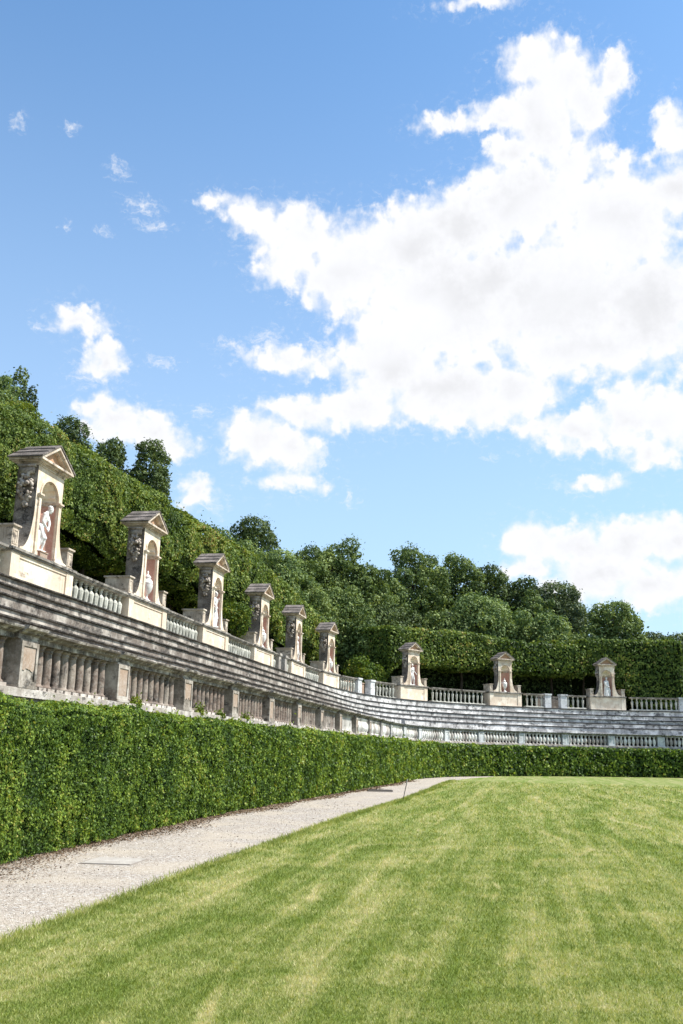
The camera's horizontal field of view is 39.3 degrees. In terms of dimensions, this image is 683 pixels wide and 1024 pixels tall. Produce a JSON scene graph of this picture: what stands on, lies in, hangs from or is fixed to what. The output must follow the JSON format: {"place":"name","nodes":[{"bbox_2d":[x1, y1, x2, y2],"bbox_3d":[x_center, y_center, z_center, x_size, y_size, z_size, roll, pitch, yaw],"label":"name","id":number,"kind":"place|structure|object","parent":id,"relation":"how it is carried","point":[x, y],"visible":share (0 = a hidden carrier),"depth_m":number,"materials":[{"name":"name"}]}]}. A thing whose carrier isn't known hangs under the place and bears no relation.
{"place":"outdoors","nodes":[
{"label":"outdoors","id":0,"kind":"place"},
{"bbox_2d":[24,384,38,433],"bbox_3d":[-15.096,-0.522,44.803,1.284,11.786,1.356,1,-14,0],"label":"cypress","id":1,"kind":"object","parent":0,"point":[32,395],"visible":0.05,"depth_m":46.12,"materials":[{"name":"green plant"}]},
{"bbox_2d":[0,776,494,937],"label":"gravel path","id":2,"kind":"structure","parent":0,"point":[51,898],"depth_m":14.55,"materials":[{"name":"grey gravel"}]},
{"bbox_2d":[78,857,147,864],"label":"cover slab","id":3,"kind":"structure","parent":2,"relation":"on","point":[113,861],"depth_m":13.79,"materials":[{"name":"grey stone"}]},
{"bbox_2d":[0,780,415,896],"bbox_3d":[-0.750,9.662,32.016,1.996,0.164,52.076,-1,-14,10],"label":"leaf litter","id":4,"kind":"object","parent":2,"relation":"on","point":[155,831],"visible":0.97,"depth_m":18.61,"materials":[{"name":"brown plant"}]},
{"bbox_2d":[368,789,392,791],"bbox_3d":[1.641,11.822,40.551,1.040,0.080,0.610,1,-14,-1],"label":"drain cover","id":5,"kind":"object","parent":2,"relation":"on","point":[376,790],"visible":0.88,"depth_m":40.26,"materials":[{"name":"black metal"}]},
{"bbox_2d":[22,776,649,856],"bbox_3d":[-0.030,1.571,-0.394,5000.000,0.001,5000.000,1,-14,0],"label":"ground","id":6,"kind":"structure","parent":0,"point":[178,822],"depth_m":19.18,"materials":[{"name":"grey gravel"}]},
{"bbox_2d":[0,692,682,864],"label":"clipped hedge","id":7,"kind":"object","parent":6,"relation":"on","point":[72,773],"visible":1,"depth_m":21.32,"materials":[{"name":"green plant"}]},
{"bbox_2d":[0,619,682,777],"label":"balustrade","id":8,"kind":"object","parent":6,"relation":"on","point":[37,664],"visible":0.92,"depth_m":23.57,"materials":[{"name":"grey stone"}]},
{"bbox_2d":[129,692,146,706],"bbox_3d":[-4.459,4.053,20.633,0.368,0.355,0.471,-8,-17,33],"label":"weed tuft","id":9,"kind":"object","parent":8,"relation":"on","point":[137,701],"visible":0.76,"depth_m":20.61,"materials":[{"name":"green plant"}]},
{"bbox_2d":[194,701,207,714],"bbox_3d":[-3.716,5.114,24.906,0.374,0.406,0.444,-12,-19,43],"label":"weed tuft","id":10,"kind":"object","parent":8,"relation":"on","point":[199,710],"visible":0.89,"depth_m":24.88,"materials":[{"name":"green plant"}]},
{"bbox_2d":[214,708,225,717],"bbox_3d":[-3.351,5.616,26.637,0.392,0.298,0.408,-9,-17,36],"label":"weed tuft","id":11,"kind":"object","parent":8,"relation":"on","point":[220,713],"visible":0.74,"depth_m":26.55,"materials":[{"name":"green plant"}]},
{"bbox_2d":[241,712,253,720],"bbox_3d":[-2.877,6.192,29.021,0.471,0.351,0.452,1,-14,0],"label":"weed tuft","id":12,"kind":"object","parent":8,"relation":"on","point":[243,716],"visible":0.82,"depth_m":28.95,"materials":[{"name":"green plant"}]},
{"bbox_2d":[0,572,682,734],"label":"stone terrace","id":13,"kind":"structure","parent":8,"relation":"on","point":[22,602],"depth_m":43.63,"materials":[{"name":"grey stone"}]},
{"bbox_2d":[0,542,8,549],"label":"balustrade","id":14,"kind":"object","parent":13,"relation":"on","point":[3,546],"visible":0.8,"depth_m":26.31,"materials":[{"name":"stone"}]},
{"bbox_2d":[0,445,76,596],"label":"statue niche","id":15,"kind":"object","parent":13,"relation":"on","point":[44,472],"visible":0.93,"depth_m":28.30,"materials":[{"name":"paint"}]},
{"bbox_2d":[37,550,47,558],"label":"statue plinth","id":16,"kind":"structure","parent":15,"relation":"on","point":[43,554],"depth_m":28.41,"materials":[{"name":"white stone"}]},
{"bbox_2d":[37,506,53,551],"bbox_3d":[-8.999,0.538,28.700,0.360,1.587,0.593,-4,-15,19],"label":"statue","id":17,"kind":"object","parent":16,"relation":"on","point":[44,520],"visible":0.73,"depth_m":28.63,"materials":[{"name":"white stone"}]},
{"bbox_2d":[72,573,127,613],"bbox_3d":[-8.286,3.029,32.217,0.451,1.275,4.240,-2,-14,11],"label":"balustrade","id":18,"kind":"object","parent":13,"relation":"on","point":[95,598],"visible":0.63,"depth_m":32.21,"materials":[{"name":"stone"}]},
{"bbox_2d":[102,511,169,628],"bbox_3d":[-7.705,2.306,36.616,1.280,4.830,3.994,-2,-14,10],"label":"statue niche","id":19,"kind":"object","parent":13,"relation":"on","point":[147,530],"visible":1,"depth_m":36.07,"materials":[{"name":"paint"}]},
{"bbox_2d":[144,571,152,600],"bbox_3d":[-7.433,2.839,36.524,0.445,1.194,0.445,11,-17,-35],"label":"urn","id":20,"kind":"object","parent":19,"relation":"in","point":[148,585],"visible":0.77,"depth_m":36.38,"materials":[{"name":"white stone"}]},
{"bbox_2d":[166,610,201,639],"bbox_3d":[-6.759,5.021,40.038,0.450,1.275,4.208,-2,-14,11],"label":"balustrade","id":21,"kind":"object","parent":13,"relation":"on","point":[180,629],"visible":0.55,"depth_m":40.09,"materials":[{"name":"stone"}]},
{"bbox_2d":[181,553,230,650],"bbox_3d":[-6.178,4.301,44.451,1.280,4.830,3.994,-2,-14,10],"label":"statue niche","id":22,"kind":"object","parent":13,"relation":"on","point":[214,569],"visible":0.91,"depth_m":43.88,"materials":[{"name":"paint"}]},
{"bbox_2d":[213,591,219,627],"bbox_3d":[-5.880,4.536,44.413,0.390,1.723,0.543,-2,-14,10],"label":"statue","id":23,"kind":"object","parent":22,"relation":"in","point":[215,618],"visible":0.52,"depth_m":44.27,"materials":[{"name":"white stone"}]},
{"bbox_2d":[222,601,253,645],"bbox_3d":[-5.555,6.424,49.676,1.963,3.596,2.047,1,-14,0],"label":"bush","id":24,"kind":"object","parent":13,"relation":"on","point":[238,625],"visible":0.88,"depth_m":49.50,"materials":[{"name":"green plant"}]},
{"bbox_2d":[228,635,253,657],"bbox_3d":[-5.206,7.034,47.947,0.453,1.275,4.290,-2,-14,11],"label":"balustrade","id":25,"kind":"object","parent":13,"relation":"on","point":[241,650],"visible":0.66,"depth_m":48.01,"materials":[{"name":"stone"}]},
{"bbox_2d":[238,584,274,665],"bbox_3d":[-4.599,6.311,52.342,1.280,4.830,3.994,-2,-14,11],"label":"statue niche","id":26,"kind":"object","parent":13,"relation":"on","point":[261,596],"visible":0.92,"depth_m":51.80,"materials":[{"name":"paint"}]},
{"bbox_2d":[262,629,265,646],"bbox_3d":[-4.327,6.854,52.244,0.436,1.170,0.436,10,-16,-30],"label":"urn","id":27,"kind":"object","parent":26,"relation":"in","point":[263,636],"visible":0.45,"depth_m":52.10,"materials":[{"name":"white stone"}]},
{"bbox_2d":[273,652,281,668],"bbox_3d":[-3.870,8.677,54.494,0.600,1.325,1.525,-2,-14,11],"label":"balustrade","id":28,"kind":"object","parent":13,"relation":"on","point":[277,660],"visible":0.36,"depth_m":54.72,"materials":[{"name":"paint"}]},
{"bbox_2d":[281,655,290,671],"bbox_3d":[-3.406,9.253,56.757,0.600,1.325,1.625,-2,-14,11],"label":"balustrade","id":29,"kind":"object","parent":13,"relation":"on","point":[285,659],"visible":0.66,"depth_m":56.12,"materials":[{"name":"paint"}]},
{"bbox_2d":[275,605,306,676],"bbox_3d":[-3.068,8.218,59.829,1.280,4.830,3.994,-2,-14,10],"label":"statue niche","id":30,"kind":"object","parent":13,"relation":"on","point":[295,615],"visible":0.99,"depth_m":59.26,"materials":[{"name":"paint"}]},
{"bbox_2d":[297,637,299,660],"bbox_3d":[-2.779,8.575,59.762,0.378,1.633,0.580,-2,-14,10],"label":"statue","id":31,"kind":"object","parent":30,"relation":"in","point":[298,654],"visible":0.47,"depth_m":59.73,"materials":[{"name":"white stone"}]},
{"bbox_2d":[305,665,321,681],"bbox_3d":[-2.076,10.905,63.139,0.496,1.275,4.137,-2,-14,13],"label":"balustrade","id":32,"kind":"object","parent":13,"relation":"on","point":[313,675],"visible":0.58,"depth_m":63.55,"materials":[{"name":"stone"}]},
{"bbox_2d":[308,622,340,687],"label":"statue niche","id":33,"kind":"object","parent":13,"relation":"on","point":[328,631],"visible":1,"depth_m":67.18,"materials":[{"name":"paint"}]},
{"bbox_2d":[339,675,362,692],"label":"balustrade","id":34,"kind":"object","parent":13,"relation":"on","point":[355,685],"visible":0.8,"depth_m":71.18,"materials":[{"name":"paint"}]},
{"bbox_2d":[363,661,389,694],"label":"bush","id":35,"kind":"object","parent":13,"relation":"on","point":[381,674],"visible":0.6,"depth_m":78.58,"materials":[{"name":"green plant"}]},
{"bbox_2d":[364,680,396,697],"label":"balustrade","id":36,"kind":"object","parent":13,"relation":"on","point":[370,688],"visible":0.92,"depth_m":74.75,"materials":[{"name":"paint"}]},
{"bbox_2d":[391,642,428,700],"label":"statue niche","id":37,"kind":"object","parent":13,"relation":"on","point":[404,688],"visible":0.99,"depth_m":78.63,"materials":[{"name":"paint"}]},
{"bbox_2d":[411,664,416,684],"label":"statue","id":38,"kind":"object","parent":37,"relation":"on","point":[412,672],"visible":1,"depth_m":78.70,"materials":[{"name":"white stone"}]},
{"bbox_2d":[429,687,484,704],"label":"balustrade","id":39,"kind":"object","parent":13,"relation":"on","point":[452,694],"visible":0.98,"depth_m":81.78,"materials":[{"name":"stone"}]},
{"bbox_2d":[483,652,522,706],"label":"statue niche","id":40,"kind":"object","parent":13,"relation":"on","point":[494,694],"visible":0.99,"depth_m":84.85,"materials":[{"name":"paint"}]},
{"bbox_2d":[502,678,506,691],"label":"urn","id":41,"kind":"object","parent":40,"relation":"in","point":[504,684],"visible":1,"depth_m":84.68,"materials":[{"name":"white stone"}]},
{"bbox_2d":[523,693,551,707],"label":"balustrade","id":42,"kind":"object","parent":13,"relation":"on","point":[545,700],"visible":0.98,"depth_m":85.96,"materials":[{"name":"stone"}]},
{"bbox_2d":[535,696,557,707],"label":"passage wall","id":43,"kind":"structure","parent":13,"relation":"on","point":[554,702],"depth_m":87.38,"materials":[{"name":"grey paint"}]},
{"bbox_2d":[557,694,585,708],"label":"balustrade","id":44,"kind":"object","parent":13,"relation":"on","point":[563,701],"visible":0.97,"depth_m":86.79,"materials":[{"name":"stone"}]},
{"bbox_2d":[585,657,626,709],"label":"statue niche","id":45,"kind":"object","parent":13,"relation":"on","point":[604,668],"visible":1,"depth_m":87.86,"materials":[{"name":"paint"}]},
{"bbox_2d":[603,677,610,695],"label":"statue","id":46,"kind":"object","parent":45,"relation":"on","point":[606,691],"visible":1,"depth_m":87.88,"materials":[{"name":"white stone"}]},
{"bbox_2d":[629,697,682,710],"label":"balustrade","id":47,"kind":"object","parent":13,"relation":"on","point":[680,703],"visible":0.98,"depth_m":87.98,"materials":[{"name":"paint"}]},
{"bbox_2d":[659,636,675,643],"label":"bush","id":48,"kind":"object","parent":13,"relation":"on","point":[669,637],"visible":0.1,"depth_m":93.30,"materials":[{"name":"green plant"}]},
{"bbox_2d":[0,776,682,1023],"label":"lawn","id":49,"kind":"structure","parent":0,"point":[641,781],"depth_m":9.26,"materials":[{"name":"green plant"}]},
{"bbox_2d":[0,0,682,640],"label":"sky","id":50,"kind":"structure","parent":0,"point":[386,274],"materials":[{"name":"blue"}]},
{"bbox_2d":[341,680,364,693],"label":"passage wall","id":51,"kind":"structure","parent":0,"point":[362,686],"depth_m":74.59,"materials":[{"name":"stone"}]},
{"bbox_2d":[663,632,682,665],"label":"oak tree","id":52,"kind":"object","parent":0,"point":[677,636],"visible":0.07,"depth_m":163.15,"materials":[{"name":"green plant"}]},
{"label":"hill","id":53,"kind":"structure","parent":0,"visible":0},
{"bbox_2d":[0,375,23,428],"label":"pale tree","id":54,"kind":"object","parent":53,"relation":"on","point":[5,382],"visible":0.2,"depth_m":41.40,"materials":[{"name":"green plant"}]},
{"bbox_2d":[9,365,29,429],"bbox_3d":[-15.237,-0.997,43.786,1.729,12.223,1.679,1,-14,0],"label":"cypress","id":55,"kind":"object","parent":53,"relation":"on","point":[20,378],"visible":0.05,"depth_m":44.89,"materials":[{"name":"green plant"}]},
{"bbox_2d":[48,414,94,468],"bbox_3d":[-14.675,0.554,49.292,3.452,11.764,3.206,1,-14,0],"label":"holm oak","id":56,"kind":"object","parent":53,"relation":"on","point":[74,432],"visible":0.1,"depth_m":49.96,"materials":[{"name":"green plant"}]},
{"bbox_2d":[93,436,135,477],"bbox_3d":[-14.272,1.598,57.575,3.044,13.040,2.977,7,-15,-22],"label":"holm oak","id":57,"kind":"object","parent":53,"relation":"on","point":[115,454],"visible":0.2,"depth_m":58.25,"materials":[{"name":"green plant"}]},
{"bbox_2d":[127,437,173,509],"bbox_3d":[-11.999,2.050,58.054,3.198,13.743,3.431,1,-14,0],"label":"holm oak","id":58,"kind":"object","parent":53,"relation":"on","point":[156,475],"visible":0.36,"depth_m":58.65,"materials":[{"name":"green plant"}]},
{"bbox_2d":[0,384,336,665],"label":"tall hedge","id":59,"kind":"object","parent":53,"relation":"on","point":[98,503],"visible":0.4,"depth_m":39.79,"materials":[{"name":"green plant"}]},
{"bbox_2d":[208,521,242,563],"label":"pale tree","id":60,"kind":"object","parent":53,"relation":"on","point":[224,533],"visible":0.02,"depth_m":76.39,"materials":[{"name":"green plant"}]},
{"bbox_2d":[235,538,266,564],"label":"pale tree","id":61,"kind":"object","parent":53,"relation":"on","point":[248,547],"visible":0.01,"depth_m":78.97,"materials":[{"name":"green plant"}]},
{"bbox_2d":[229,513,282,561],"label":"holm oak","id":62,"kind":"object","parent":53,"relation":"on","point":[254,534],"visible":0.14,"depth_m":88.59,"materials":[{"name":"green plant"}]},
{"bbox_2d":[259,545,312,615],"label":"tree","id":63,"kind":"object","parent":53,"relation":"on","point":[292,575],"visible":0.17,"depth_m":82.14,"materials":[{"name":"green plant"}]},
{"bbox_2d":[290,555,322,606],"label":"oak tree","id":64,"kind":"object","parent":53,"relation":"on","point":[305,566],"visible":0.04,"depth_m":87.94,"materials":[{"name":"green plant"}]},
{"bbox_2d":[294,541,335,596],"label":"oak tree","id":65,"kind":"object","parent":53,"relation":"on","point":[317,555],"visible":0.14,"depth_m":91.98,"materials":[{"name":"green plant"}]},
{"bbox_2d":[294,572,343,647],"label":"oak tree","id":66,"kind":"object","parent":53,"relation":"on","point":[318,599],"visible":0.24,"depth_m":83.17,"materials":[{"name":"green plant"}]},
{"bbox_2d":[318,548,339,575],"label":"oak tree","id":67,"kind":"object","parent":53,"relation":"on","point":[330,558],"visible":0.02,"depth_m":95.86,"materials":[{"name":"green plant"}]},
{"bbox_2d":[310,534,372,678],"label":"oak tree","id":68,"kind":"object","parent":53,"relation":"on","point":[340,562],"visible":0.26,"depth_m":94.20,"materials":[{"name":"green plant"}]},
{"bbox_2d":[325,583,378,679],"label":"oak tree","id":69,"kind":"object","parent":53,"relation":"on","point":[347,608],"visible":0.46,"depth_m":84.82,"materials":[{"name":"green plant"}]},
{"bbox_2d":[338,622,375,677],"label":"round topped tree","id":70,"kind":"object","parent":53,"relation":"on","point":[351,646],"visible":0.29,"depth_m":82.60,"materials":[{"name":"green plant"}]},
{"bbox_2d":[337,563,377,638],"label":"oak tree","id":71,"kind":"object","parent":53,"relation":"on","point":[354,579],"visible":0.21,"depth_m":93.19,"materials":[{"name":"green plant"}]},
{"bbox_2d":[341,653,378,685],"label":"bush","id":72,"kind":"object","parent":53,"relation":"on","point":[359,670],"visible":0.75,"depth_m":77.73,"materials":[{"name":"green plant"}]},
{"bbox_2d":[347,560,401,620],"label":"oak tree","id":73,"kind":"object","parent":53,"relation":"on","point":[380,596],"visible":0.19,"depth_m":93.72,"materials":[{"name":"green plant"}]},
{"bbox_2d":[364,603,405,626],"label":"holm oak","id":74,"kind":"object","parent":53,"relation":"on","point":[393,619],"visible":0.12,"depth_m":90.86,"materials":[{"name":"green plant"}]},
{"bbox_2d":[379,576,411,615],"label":"oak tree","id":75,"kind":"object","parent":53,"relation":"on","point":[395,588],"visible":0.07,"depth_m":99.88,"materials":[{"name":"green plant"}]},
{"bbox_2d":[387,604,422,628],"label":"holm oak","id":76,"kind":"object","parent":53,"relation":"on","point":[413,621],"visible":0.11,"depth_m":97.08,"materials":[{"name":"green plant"}]},
{"bbox_2d":[388,541,456,626],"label":"oak tree","id":77,"kind":"object","parent":53,"relation":"on","point":[433,588],"visible":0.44,"depth_m":107.18,"materials":[{"name":"green plant"}]},
{"bbox_2d":[352,624,507,703],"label":"tall hedge","id":78,"kind":"object","parent":53,"relation":"on","point":[451,659],"visible":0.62,"depth_m":85.24,"materials":[{"name":"green plant"}]},
{"bbox_2d":[420,608,477,631],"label":"oak tree","id":79,"kind":"object","parent":53,"relation":"on","point":[437,622],"visible":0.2,"depth_m":97.88,"materials":[{"name":"green plant"}]},
{"bbox_2d":[440,551,488,610],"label":"oak tree","id":80,"kind":"object","parent":53,"relation":"on","point":[460,576],"visible":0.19,"depth_m":110.84,"materials":[{"name":"green plant"}]},
{"bbox_2d":[444,588,534,679],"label":"pale tree","id":81,"kind":"object","parent":53,"relation":"on","point":[487,620],"visible":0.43,"depth_m":98.88,"materials":[{"name":"green plant"}]},
{"bbox_2d":[465,561,515,633],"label":"holm oak","id":82,"kind":"object","parent":53,"relation":"on","point":[498,582],"visible":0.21,"depth_m":112.16,"materials":[{"name":"green plant"}]},
{"bbox_2d":[498,614,542,642],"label":"oak tree","id":83,"kind":"object","parent":53,"relation":"on","point":[525,636],"visible":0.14,"depth_m":100.22,"materials":[{"name":"green plant"}]},
{"bbox_2d":[502,575,543,617],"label":"holm oak","id":84,"kind":"object","parent":53,"relation":"on","point":[517,594],"visible":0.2,"depth_m":111.88,"materials":[{"name":"green plant"}]},
{"bbox_2d":[517,587,555,638],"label":"oak tree","id":85,"kind":"object","parent":53,"relation":"on","point":[533,602],"visible":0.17,"depth_m":108.46,"materials":[{"name":"green plant"}]},
{"bbox_2d":[487,636,586,707],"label":"tall hedge","id":86,"kind":"object","parent":53,"relation":"on","point":[554,668],"visible":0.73,"depth_m":89.89,"materials":[{"name":"green plant"}]},
{"bbox_2d":[524,609,574,646],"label":"pale tree","id":87,"kind":"object","parent":53,"relation":"on","point":[547,627],"visible":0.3,"depth_m":100.40,"materials":[{"name":"green plant"}]},
{"bbox_2d":[531,580,590,634],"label":"oak tree","id":88,"kind":"object","parent":53,"relation":"on","point":[570,607],"visible":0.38,"depth_m":111.39,"materials":[{"name":"green plant"}]},
{"bbox_2d":[555,630,603,680],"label":"oak tree","id":89,"kind":"object","parent":53,"relation":"on","point":[578,635],"visible":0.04,"depth_m":99.10,"materials":[{"name":"green plant"}]},
{"bbox_2d":[581,599,650,639],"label":"oak tree","id":90,"kind":"object","parent":53,"relation":"on","point":[614,621],"visible":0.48,"depth_m":100.47,"materials":[{"name":"green plant"}]},
{"bbox_2d":[567,638,682,709],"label":"tall hedge","id":91,"kind":"object","parent":53,"relation":"on","point":[649,668],"visible":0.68,"depth_m":90.83,"materials":[{"name":"green plant"}]},
{"bbox_2d":[642,631,669,640],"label":"oak tree","id":92,"kind":"object","parent":53,"relation":"on","point":[653,636],"visible":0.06,"depth_m":160.07,"materials":[{"name":"green plant"}]}
]}

